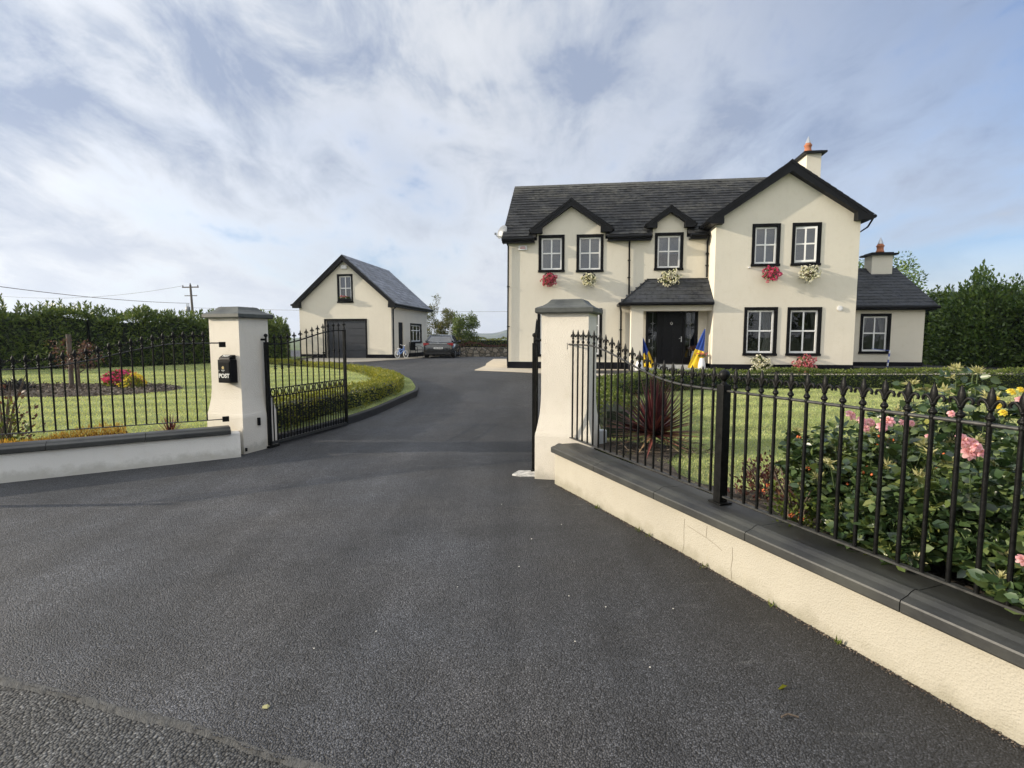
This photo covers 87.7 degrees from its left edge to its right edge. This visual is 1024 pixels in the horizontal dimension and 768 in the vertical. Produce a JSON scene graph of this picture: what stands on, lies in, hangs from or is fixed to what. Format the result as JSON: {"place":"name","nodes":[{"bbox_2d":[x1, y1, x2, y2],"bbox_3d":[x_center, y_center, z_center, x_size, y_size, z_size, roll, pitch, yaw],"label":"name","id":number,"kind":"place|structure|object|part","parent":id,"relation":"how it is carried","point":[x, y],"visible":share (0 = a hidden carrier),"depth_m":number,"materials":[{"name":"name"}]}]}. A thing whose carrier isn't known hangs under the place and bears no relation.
{"place":"outdoors","nodes":[
{"label":"outdoors","id":0,"kind":"place"},
{"bbox_2d":[0,685,292,767],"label":"road","id":1,"kind":"structure","parent":0,"point":[37,730],"depth_m":2.14,"materials":[{"name":"grey asphalt"}]},
{"bbox_2d":[0,674,335,767],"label":"tar joint","id":2,"kind":"object","parent":1,"relation":"on","point":[146,717],"visible":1,"depth_m":2.24,"materials":[{"name":"black asphalt"}]},
{"bbox_2d":[0,357,414,440],"bbox_3d":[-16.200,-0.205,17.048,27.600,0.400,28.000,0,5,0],"label":"lawn","id":3,"kind":"structure","parent":0,"point":[388,398],"depth_m":11.14,"materials":[{"name":"green plant"}]},
{"bbox_2d":[0,399,34,442],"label":"privet","id":4,"kind":"object","parent":3,"relation":"on","point":[10,437],"visible":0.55,"depth_m":6.59,"materials":[{"name":"green plant"}]},
{"bbox_2d":[0,375,45,438],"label":"berberis","id":5,"kind":"object","parent":3,"relation":"on","point":[10,397],"visible":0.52,"depth_m":6.81,"materials":[{"name":"red plant"}]},
{"bbox_2d":[0,421,127,442],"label":"heather","id":6,"kind":"object","parent":3,"relation":"on","point":[73,434],"visible":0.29,"depth_m":6.78,"materials":[{"name":"brown plant"}]},
{"bbox_2d":[0,381,182,396],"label":"bark mulch","id":7,"kind":"object","parent":3,"relation":"on","point":[71,388],"visible":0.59,"depth_m":12.71,"materials":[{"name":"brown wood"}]},
{"bbox_2d":[0,377,37,390],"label":"black grass","id":8,"kind":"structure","parent":7,"relation":"on","point":[19,383],"depth_m":12.71,"materials":[{"name":"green plant"}]},
{"bbox_2d":[66,334,73,385],"bbox_3d":[-11.145,-0.542,13.454,0.112,1.421,0.102,0,5,0],"label":"tree stake","id":9,"kind":"object","parent":7,"relation":"on","point":[70,371],"visible":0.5,"depth_m":13.43,"materials":[{"name":"brown wood"}]},
{"bbox_2d":[43,338,104,386],"bbox_3d":[-10.870,-0.468,13.284,1.040,1.365,1.094,0,5,0],"label":"red maple","id":10,"kind":"object","parent":7,"relation":"on","point":[80,350],"visible":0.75,"depth_m":13.29,"materials":[{"name":"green plant"}]},
{"bbox_2d":[101,369,140,386],"bbox_3d":[-10.001,-0.105,13.659,1.026,0.580,0.946,0,5,0],"label":"hydrangea","id":11,"kind":"object","parent":7,"relation":"on","point":[116,376],"visible":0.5,"depth_m":13.44,"materials":[{"name":"pink plant"}]},
{"bbox_2d":[116,373,146,388],"bbox_3d":[-9.338,-0.038,13.155,0.630,0.529,0.626,0,5,0],"label":"marigold","id":12,"kind":"object","parent":7,"relation":"on","point":[137,382],"visible":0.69,"depth_m":13.11,"materials":[{"name":"yellow plant"}]},
{"bbox_2d":[0,293,290,369],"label":"laurel hedge","id":13,"kind":"object","parent":3,"relation":"on","point":[27,333],"visible":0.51,"depth_m":19.05,"materials":[{"name":"green plant"}]},
{"bbox_2d":[154,415,189,430],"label":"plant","id":14,"kind":"object","parent":3,"relation":"on","point":[170,426],"visible":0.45,"depth_m":7.05,"materials":[{"name":"green plant"}]},
{"bbox_2d":[269,358,404,430],"bbox_3d":[-5.981,-0.260,16.389,3.854,0.704,16.894,-2,6,-25],"label":"hedge","id":15,"kind":"object","parent":3,"relation":"on","point":[384,383],"visible":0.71,"depth_m":10.98,"materials":[{"name":"green plant"}]},
{"bbox_2d":[292,356,439,361],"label":"concrete path","id":16,"kind":"structure","parent":0,"point":[354,359],"depth_m":28.14,"materials":[{"name":"beige concrete"}]},
{"bbox_2d":[395,344,407,357],"bbox_3d":[-6.150,-1.822,29.704,0.454,0.771,1.154,3,6,28],"label":"bicycle","id":17,"kind":"object","parent":16,"relation":"on","point":[399,352],"visible":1,"depth_m":29.64,"materials":[{"name":"metal"}]},
{"bbox_2d":[409,342,422,356],"bbox_3d":[-5.892,-2.108,32.703,0.532,0.916,1.032,1,5,7],"label":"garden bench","id":18,"kind":"object","parent":16,"relation":"on","point":[412,346],"visible":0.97,"depth_m":32.63,"materials":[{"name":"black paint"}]},
{"bbox_2d":[289,338,506,349],"bbox_3d":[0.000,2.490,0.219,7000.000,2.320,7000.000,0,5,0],"label":"ground","id":19,"kind":"structure","parent":0,"point":[297,345],"depth_m":304.20,"materials":[{"name":"green plant"}]},
{"bbox_2d":[182,283,198,313],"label":"utility pole","id":20,"kind":"object","parent":19,"relation":"on","point":[190,287],"visible":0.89,"depth_m":71.16,"materials":[{"name":"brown wood"}]},
{"bbox_2d":[0,286,169,302],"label":"overhead wire","id":21,"kind":"object","parent":20,"relation":"attached to","point":[81,296],"visible":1,"depth_m":53.87,"materials":[{"name":"black metal"}]},
{"bbox_2d":[5,286,178,297],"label":"overhead wire","id":22,"kind":"object","parent":20,"relation":"attached to","point":[100,296],"visible":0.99,"depth_m":73.38,"materials":[{"name":"brown metal"}]},
{"bbox_2d":[290,254,433,357],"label":"garage","id":23,"kind":"structure","parent":19,"relation":"on","point":[382,313],"depth_m":30.22,"materials":[{"name":"paint"}]},
{"bbox_2d":[338,295,350,300],"bbox_3d":[-9.404,-4.823,29.931,0.700,0.321,0.220,1,5,7],"label":"window box","id":24,"kind":"object","parent":23,"relation":"attached to","point":[342,298],"visible":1,"depth_m":29.86,"materials":[{"name":"black paint"}]},
{"bbox_2d":[337,274,353,302],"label":"window","id":25,"kind":"structure","parent":23,"relation":"in","point":[344,281],"depth_m":30.04,"materials":[{"name":"black paint"}]},
{"bbox_2d":[324,319,367,357],"bbox_3d":[-9.409,-2.581,30.296,2.540,2.230,0.152,1,5,7],"label":"garage door","id":26,"kind":"structure","parent":23,"relation":"in","point":[356,329],"depth_m":30.28,"materials":[{"name":"black paint"}]},
{"bbox_2d":[398,322,402,356],"bbox_3d":[-6.625,-2.610,31.475,0.070,2.040,0.830,1,5,7],"label":"side door","id":27,"kind":"structure","parent":23,"relation":"in","point":[399,323],"depth_m":31.52,"materials":[{"name":"black paint"}]},
{"bbox_2d":[410,323,421,342],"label":"window","id":28,"kind":"structure","parent":23,"relation":"in","point":[415,329],"depth_m":34.46,"materials":[{"name":"black paint"}]},
{"bbox_2d":[427,294,453,336],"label":"sapling","id":29,"kind":"object","parent":19,"relation":"on","point":[433,313],"visible":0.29,"depth_m":42.67,"materials":[{"name":"green plant"}]},
{"bbox_2d":[431,307,462,339],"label":"sapling","id":30,"kind":"object","parent":19,"relation":"on","point":[448,318],"visible":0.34,"depth_m":41.87,"materials":[{"name":"green plant"}]},
{"bbox_2d":[450,310,479,346],"bbox_3d":[-3.372,-3.616,38.819,2.243,3.500,2.757,-1,5,-11],"label":"tree","id":31,"kind":"object","parent":19,"relation":"on","point":[459,326],"visible":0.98,"depth_m":38.36,"materials":[{"name":"green plant"}]},
{"bbox_2d":[429,347,506,356],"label":"stone wall","id":32,"kind":"structure","parent":19,"relation":"on","point":[480,352],"depth_m":35.92,"materials":[{"name":"grey stone"}]},
{"bbox_2d":[858,251,940,294],"bbox_3d":[19.620,-3.945,28.065,5.059,6.245,4.684,2,5,17],"label":"broadleaf tree","id":33,"kind":"object","parent":19,"relation":"on","point":[910,276],"visible":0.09,"depth_m":27.67,"materials":[{"name":"green plant"}]},
{"bbox_2d":[922,259,1023,367],"bbox_3d":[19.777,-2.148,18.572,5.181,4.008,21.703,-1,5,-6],"label":"laurel hedge","id":34,"kind":"object","parent":19,"relation":"on","point":[1013,305],"visible":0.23,"depth_m":21.58,"materials":[{"name":"green plant"}]},
{"bbox_2d":[427,330,506,337],"bbox_3d":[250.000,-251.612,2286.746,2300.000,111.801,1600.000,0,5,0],"label":"hill","id":35,"kind":"structure","parent":0,"point":[496,335],"depth_m":1771.36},
{"bbox_2d":[0,350,1023,767],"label":"driveway","id":36,"kind":"structure","parent":0,"point":[226,596],"depth_m":3.00,"materials":[{"name":"grey asphalt"}]},
{"bbox_2d":[0,425,240,482],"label":"boundary wall","id":37,"kind":"structure","parent":36,"relation":"on","point":[35,460],"depth_m":6.38,"materials":[{"name":"paint"}]},
{"bbox_2d":[0,331,228,434],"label":"iron railing","id":38,"kind":"object","parent":37,"relation":"on","point":[12,360],"visible":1,"depth_m":6.48,"materials":[{"name":"black metal"}]},
{"bbox_2d":[201,307,277,453],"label":"gate pillar","id":39,"kind":"structure","parent":36,"relation":"on","point":[241,332],"depth_m":7.39,"materials":[{"name":"paint"}]},
{"bbox_2d":[218,355,237,382],"bbox_3d":[-3.878,-0.206,7.259,0.220,0.378,0.130,2,5,19],"label":"post box","id":40,"kind":"object","parent":39,"relation":"attached to","point":[227,368],"visible":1,"depth_m":7.21,"materials":[{"name":"metal"}]},
{"bbox_2d":[218,362,229,380],"bbox_3d":[-3.894,-0.170,7.213,0.184,0.263,0.007,2,5,19],"label":"door","id":41,"kind":"structure","parent":40,"relation":"in","point":[225,364],"depth_m":7.21,"materials":[{"name":"black metal"}]},
{"bbox_2d":[260,322,347,447],"bbox_3d":[-3.285,-0.098,8.587,0.167,1.880,2.033,1,5,16],"label":"gate leaf","id":42,"kind":"object","parent":39,"relation":"attached to","point":[268,394],"visible":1,"depth_m":8.42,"materials":[{"name":"metal"}]},
{"bbox_2d":[278,390,416,443],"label":"kerb","id":43,"kind":"structure","parent":36,"relation":"on","point":[370,412],"depth_m":10.18,"materials":[{"name":"grey concrete"}]},
{"bbox_2d":[404,375,418,393],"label":"kerb","id":44,"kind":"structure","parent":36,"relation":"on","point":[416,386],"depth_m":13.93,"materials":[{"name":"grey concrete"}]},
{"bbox_2d":[423,334,460,357],"bbox_3d":[-4.301,-2.427,33.318,2.130,1.439,4.835,0,5,0],"label":"parked car","id":45,"kind":"object","parent":36,"relation":"on","point":[441,344],"visible":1,"depth_m":31.10,"materials":[{"name":"paint"}]},
{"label":"windows","id":46,"kind":"part","parent":45,"relation":"part of","materials":[{"name":"grey glass"}]},
{"bbox_2d":[455,336,506,347],"bbox_3d":[-0.973,-2.862,39.502,26.122,1.504,1.733,0,5,0],"label":"field hedge","id":47,"kind":"object","parent":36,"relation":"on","point":[490,341],"visible":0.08,"depth_m":39.07,"materials":[{"name":"green plant"}]},
{"bbox_2d":[459,341,506,348],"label":"heather bank","id":48,"kind":"structure","parent":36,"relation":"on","point":[493,346],"depth_m":36.72,"materials":[{"name":"brown plant"}]},
{"bbox_2d":[512,470,534,476],"bbox_3d":[0.143,1.063,6.235,0.283,0.048,0.264,0,5,0],"label":"gate stop","id":49,"kind":"object","parent":36,"relation":"on","point":[524,473],"visible":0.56,"depth_m":6.21,"materials":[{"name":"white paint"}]},
{"bbox_2d":[535,299,602,479],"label":"gate pillar","id":50,"kind":"structure","parent":36,"relation":"on","point":[562,320],"depth_m":5.87,"materials":[{"name":"paint"}]},
{"bbox_2d":[531,319,540,470],"bbox_3d":[0.369,0.021,7.230,0.167,1.880,2.031,0,5,3],"label":"gate leaf","id":51,"kind":"object","parent":50,"relation":"attached to","point":[535,381],"visible":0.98,"depth_m":6.27,"materials":[{"name":"metal"}]},
{"bbox_2d":[635,355,645,370],"bbox_3d":[4.510,-0.754,18.777,0.528,0.569,0.446,-3,6,-27],"label":"flower pot","id":52,"kind":"object","parent":36,"relation":"on","point":[637,363],"visible":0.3,"depth_m":18.69,"materials":[{"name":"white ceramic"}]},
{"bbox_2d":[501,136,940,372],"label":"house","id":53,"kind":"structure","parent":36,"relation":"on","point":[720,245],"depth_m":19.43,"materials":[{"name":"paint"}]},
{"bbox_2d":[494,225,506,238],"bbox_3d":[-0.402,-5.784,20.186,0.436,0.515,0.660,1,5,8],"label":"satellite dish","id":54,"kind":"object","parent":53,"relation":"attached to","point":[499,234],"visible":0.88,"depth_m":20.24,"materials":[{"name":"white metal"}]},
{"bbox_2d":[540,272,557,286],"bbox_3d":[1.366,-3.881,19.812,0.596,0.581,0.521,-2,5,-21],"label":"hanging basket","id":55,"kind":"object","parent":53,"relation":"attached to","point":[549,279],"visible":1,"depth_m":19.73,"materials":[{"name":"plant"}]},
{"bbox_2d":[538,235,564,271],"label":"window","id":56,"kind":"structure","parent":53,"relation":"in","point":[551,258],"depth_m":19.99,"materials":[{"name":"black paint"}]},
{"bbox_2d":[537,308,601,356],"bbox_3d":[2.170,-1.938,20.132,2.450,1.810,0.177,1,5,7],"label":"window","id":57,"kind":"structure","parent":53,"relation":"in","point":[599,317],"depth_m":20.08,"materials":[{"name":"black paint"}]},
{"bbox_2d":[580,271,596,286],"bbox_3d":[2.817,-3.861,19.627,0.614,0.588,0.509,1,5,7],"label":"hanging basket","id":58,"kind":"object","parent":53,"relation":"attached to","point":[590,279],"visible":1,"depth_m":19.56,"materials":[{"name":"plant"}]},
{"bbox_2d":[576,234,603,271],"bbox_3d":[2.894,-4.847,19.821,1.020,1.380,0.257,1,5,7],"label":"window","id":59,"kind":"structure","parent":53,"relation":"in","point":[590,247],"depth_m":19.81,"materials":[{"name":"black paint"}]},
{"bbox_2d":[643,338,653,367],"bbox_3d":[4.883,-1.159,19.087,0.480,1.164,0.207,1,5,7],"label":"flag","id":60,"kind":"object","parent":53,"relation":"on","point":[645,351],"visible":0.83,"depth_m":19.08,"materials":[{"name":"fabric"}]},
{"bbox_2d":[654,232,683,270],"bbox_3d":[5.709,-4.819,19.451,1.040,1.350,0.257,1,5,7],"label":"window","id":61,"kind":"structure","parent":53,"relation":"in","point":[668,248],"depth_m":19.44,"materials":[{"name":"black paint"}]},
{"bbox_2d":[658,268,682,286],"bbox_3d":[5.693,-3.813,19.198,0.939,0.721,0.618,1,5,7],"label":"hanging basket","id":62,"kind":"object","parent":53,"relation":"attached to","point":[668,278],"visible":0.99,"depth_m":19.16,"materials":[{"name":"plant"}]},
{"bbox_2d":[645,311,697,363],"bbox_3d":[5.876,-1.758,19.687,1.850,2.040,0.120,1,5,7],"label":"front door","id":63,"kind":"structure","parent":53,"relation":"in","point":[669,335],"depth_m":19.67,"materials":[{"name":"black wood"}]},
{"bbox_2d":[688,329,704,367],"bbox_3d":[6.551,-1.277,18.899,0.591,1.431,0.091,0,5,0],"label":"flag","id":64,"kind":"object","parent":53,"relation":"on","point":[695,358],"visible":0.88,"depth_m":18.90,"materials":[{"name":"yellow fabric"}]},
{"bbox_2d":[694,352,708,368],"bbox_3d":[6.669,-0.838,18.770,0.430,0.578,0.446,-1,5,-10],"label":"flower pot","id":65,"kind":"object","parent":53,"relation":"on","point":[701,363],"visible":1,"depth_m":18.71,"materials":[{"name":"white ceramic"}]},
{"bbox_2d":[742,307,777,355],"bbox_3d":[8.530,-1.808,18.380,1.120,1.660,0.253,1,5,7],"label":"window","id":66,"kind":"structure","parent":53,"relation":"in","point":[760,323],"depth_m":18.37,"materials":[{"name":"black paint"}]},
{"bbox_2d":[750,354,773,371],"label":"flowering plant","id":67,"kind":"object","parent":53,"relation":"attached to","point":[758,360],"visible":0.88,"depth_m":18.12,"materials":[{"name":"plant"}]},
{"bbox_2d":[750,223,780,266],"bbox_3d":[8.599,-4.707,18.117,0.940,1.420,0.257,1,5,7],"label":"window","id":68,"kind":"structure","parent":53,"relation":"in","point":[766,238],"depth_m":18.10,"materials":[{"name":"black paint"}]},
{"bbox_2d":[762,265,782,282],"bbox_3d":[8.722,-3.695,17.881,0.681,0.622,0.525,1,5,7],"label":"hanging basket","id":69,"kind":"object","parent":53,"relation":"attached to","point":[771,272],"visible":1,"depth_m":17.83,"materials":[{"name":"plant"}]},
{"bbox_2d":[785,307,821,355],"bbox_3d":[9.923,-1.787,18.198,1.130,1.650,0.255,1,5,7],"label":"window","id":70,"kind":"structure","parent":53,"relation":"in","point":[803,335],"depth_m":18.18,"materials":[{"name":"black paint"}]},
{"bbox_2d":[791,353,816,372],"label":"flowering plant","id":71,"kind":"object","parent":53,"relation":"attached to","point":[808,363],"visible":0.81,"depth_m":17.92,"materials":[{"name":"plant"}]},
{"bbox_2d":[790,222,821,265],"bbox_3d":[9.869,-4.689,17.916,0.957,1.420,0.229,0,5,5],"label":"window","id":72,"kind":"structure","parent":53,"relation":"in","point":[806,237],"depth_m":17.89,"materials":[{"name":"black paint"}]},
{"bbox_2d":[798,264,821,283],"bbox_3d":[9.904,-3.659,17.705,0.729,0.654,0.582,1,5,7],"label":"hanging basket","id":73,"kind":"object","parent":53,"relation":"attached to","point":[809,273],"visible":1,"depth_m":17.66,"materials":[{"name":"plant"}]},
{"bbox_2d":[858,313,891,353],"bbox_3d":[13.688,-1.901,20.169,1.100,1.510,0.251,1,5,7],"label":"window","id":74,"kind":"structure","parent":53,"relation":"in","point":[875,329],"depth_m":20.15,"materials":[{"name":"black paint"}]},
{"bbox_2d":[551,443,1023,744],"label":"boundary wall","id":75,"kind":"structure","parent":36,"relation":"on","point":[962,651],"depth_m":2.72,"materials":[{"name":"paint"}]},
{"bbox_2d":[567,330,1023,614],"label":"iron railing","id":76,"kind":"object","parent":75,"relation":"on","point":[722,432],"visible":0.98,"depth_m":3.03,"materials":[{"name":"black metal"}]},
{"bbox_2d":[781,713,798,717],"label":"twig","id":77,"kind":"object","parent":36,"relation":"on","point":[784,715],"visible":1,"depth_m":2.18,"materials":[{"name":"grey wood"}]},
{"bbox_2d":[557,486,1023,749],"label":"wall foot grit","id":78,"kind":"structure","parent":36,"relation":"on","point":[882,667],"depth_m":2.76,"materials":[{"name":"grey gravel"}]},
{"bbox_2d":[0,0,1023,337],"label":"sky","id":79,"kind":"structure","parent":0,"point":[234,150],"materials":[{"name":"blue"}]},
{"bbox_2d":[688,345,695,357],"bbox_3d":[6.541,-1.052,19.315,0.348,0.710,0.326,1,5,7],"label":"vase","id":80,"kind":"object","parent":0,"point":[692,347],"visible":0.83,"depth_m":19.23,"materials":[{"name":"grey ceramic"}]},
{"bbox_2d":[476,359,1006,375],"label":"concrete path","id":81,"kind":"structure","parent":0,"point":[496,365],"depth_m":19.66,"materials":[{"name":"beige concrete"}]},
{"bbox_2d":[875,349,890,368],"bbox_3d":[13.733,-0.941,19.877,0.597,0.754,0.081,3,6,32],"label":"striped pole","id":82,"kind":"object","parent":81,"relation":"on","point":[888,356],"visible":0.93,"depth_m":19.74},
{"bbox_2d":[595,387,1022,528],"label":"lawn","id":83,"kind":"structure","parent":0,"point":[782,427],"depth_m":8.02,"materials":[{"name":"green plant"}]},
{"bbox_2d":[599,429,606,443],"bbox_3d":[1.045,0.629,6.259,0.120,0.190,0.120,0,5,0],"label":"gate motor box","id":84,"kind":"object","parent":83,"relation":"on","point":[600,436],"visible":0.31,"depth_m":6.20,"materials":[{"name":"grey metal"}]},
{"bbox_2d":[599,441,985,593],"bbox_3d":[3.691,1.112,1.456,2.059,0.040,10.987,-2,5,-20],"label":"flower bed","id":85,"kind":"object","parent":83,"relation":"on","point":[938,571],"visible":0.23,"depth_m":4.34,"materials":[{"name":"soil"}]},
{"bbox_2d":[601,373,708,458],"bbox_3d":[1.562,0.290,5.909,1.261,0.959,1.194,0,5,0],"label":"cordyline","id":86,"kind":"object","parent":85,"relation":"on","point":[658,416],"visible":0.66,"depth_m":5.81,"materials":[{"name":"red plant"}]},
{"bbox_2d":[605,435,714,456],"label":"dead leaves","id":87,"kind":"object","parent":85,"relation":"on","point":[640,446],"visible":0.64,"depth_m":5.88,"materials":[{"name":"brown plant"}]},
{"bbox_2d":[727,449,792,503],"bbox_3d":[1.959,0.710,4.118,0.534,0.409,0.481,0,5,0],"label":"maroon bush","id":88,"kind":"object","parent":85,"relation":"on","point":[765,478],"visible":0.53,"depth_m":4.11,"materials":[{"name":"red plant"}]},
{"bbox_2d":[774,478,809,515],"bbox_3d":[2.098,0.759,3.794,0.510,0.372,0.456,0,5,0],"label":"maroon bush","id":89,"kind":"object","parent":85,"relation":"on","point":[789,488],"visible":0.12,"depth_m":3.83,"materials":[{"name":"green plant"}]},
{"bbox_2d":[774,410,947,526],"bbox_3d":[2.182,0.534,3.361,0.968,0.815,0.988,0,5,0],"label":"rose bush","id":90,"kind":"object","parent":85,"relation":"on","point":[892,456],"visible":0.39,"depth_m":3.23,"materials":[{"name":"green plant"}]},
{"bbox_2d":[813,482,955,571],"bbox_3d":[2.031,0.774,2.939,0.594,0.423,0.801,0,5,0],"label":"rose bush","id":91,"kind":"object","parent":85,"relation":"on","point":[910,547],"visible":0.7,"depth_m":2.80,"materials":[{"name":"green plant"}]},
{"bbox_2d":[866,362,1020,467],"bbox_3d":[2.904,0.388,3.531,1.117,1.076,0.948,0,5,0],"label":"rose bush","id":92,"kind":"object","parent":85,"relation":"on","point":[945,427],"visible":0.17,"depth_m":3.44,"materials":[{"name":"green plant"}]},
{"bbox_2d":[875,430,1023,572],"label":"rose bush","id":93,"kind":"object","parent":85,"relation":"on","point":[1001,485],"visible":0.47,"depth_m":2.60,"materials":[{"name":"green plant"}]},
{"bbox_2d":[929,500,1023,621],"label":"rose bush","id":94,"kind":"object","parent":85,"relation":"on","point":[989,578],"visible":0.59,"depth_m":2.31,"materials":[{"name":"green plant"}]},
{"bbox_2d":[981,387,1023,470],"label":"rose bush","id":95,"kind":"object","parent":85,"relation":"on","point":[997,436],"visible":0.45,"depth_m":3.00,"materials":[{"name":"yellow plant"}]},
{"bbox_2d":[762,461,825,532],"bbox_3d":[1.797,0.723,3.379,0.415,0.490,0.393,-2,5,-18],"label":"quince","id":96,"kind":"object","parent":83,"relation":"on","point":[790,515],"visible":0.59,"depth_m":3.36,"materials":[{"name":"green plant"}]},
{"bbox_2d":[596,366,1023,438],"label":"hedge","id":97,"kind":"object","parent":83,"relation":"on","point":[1009,379],"visible":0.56,"depth_m":13.10,"materials":[{"name":"green plant"}]}
]}

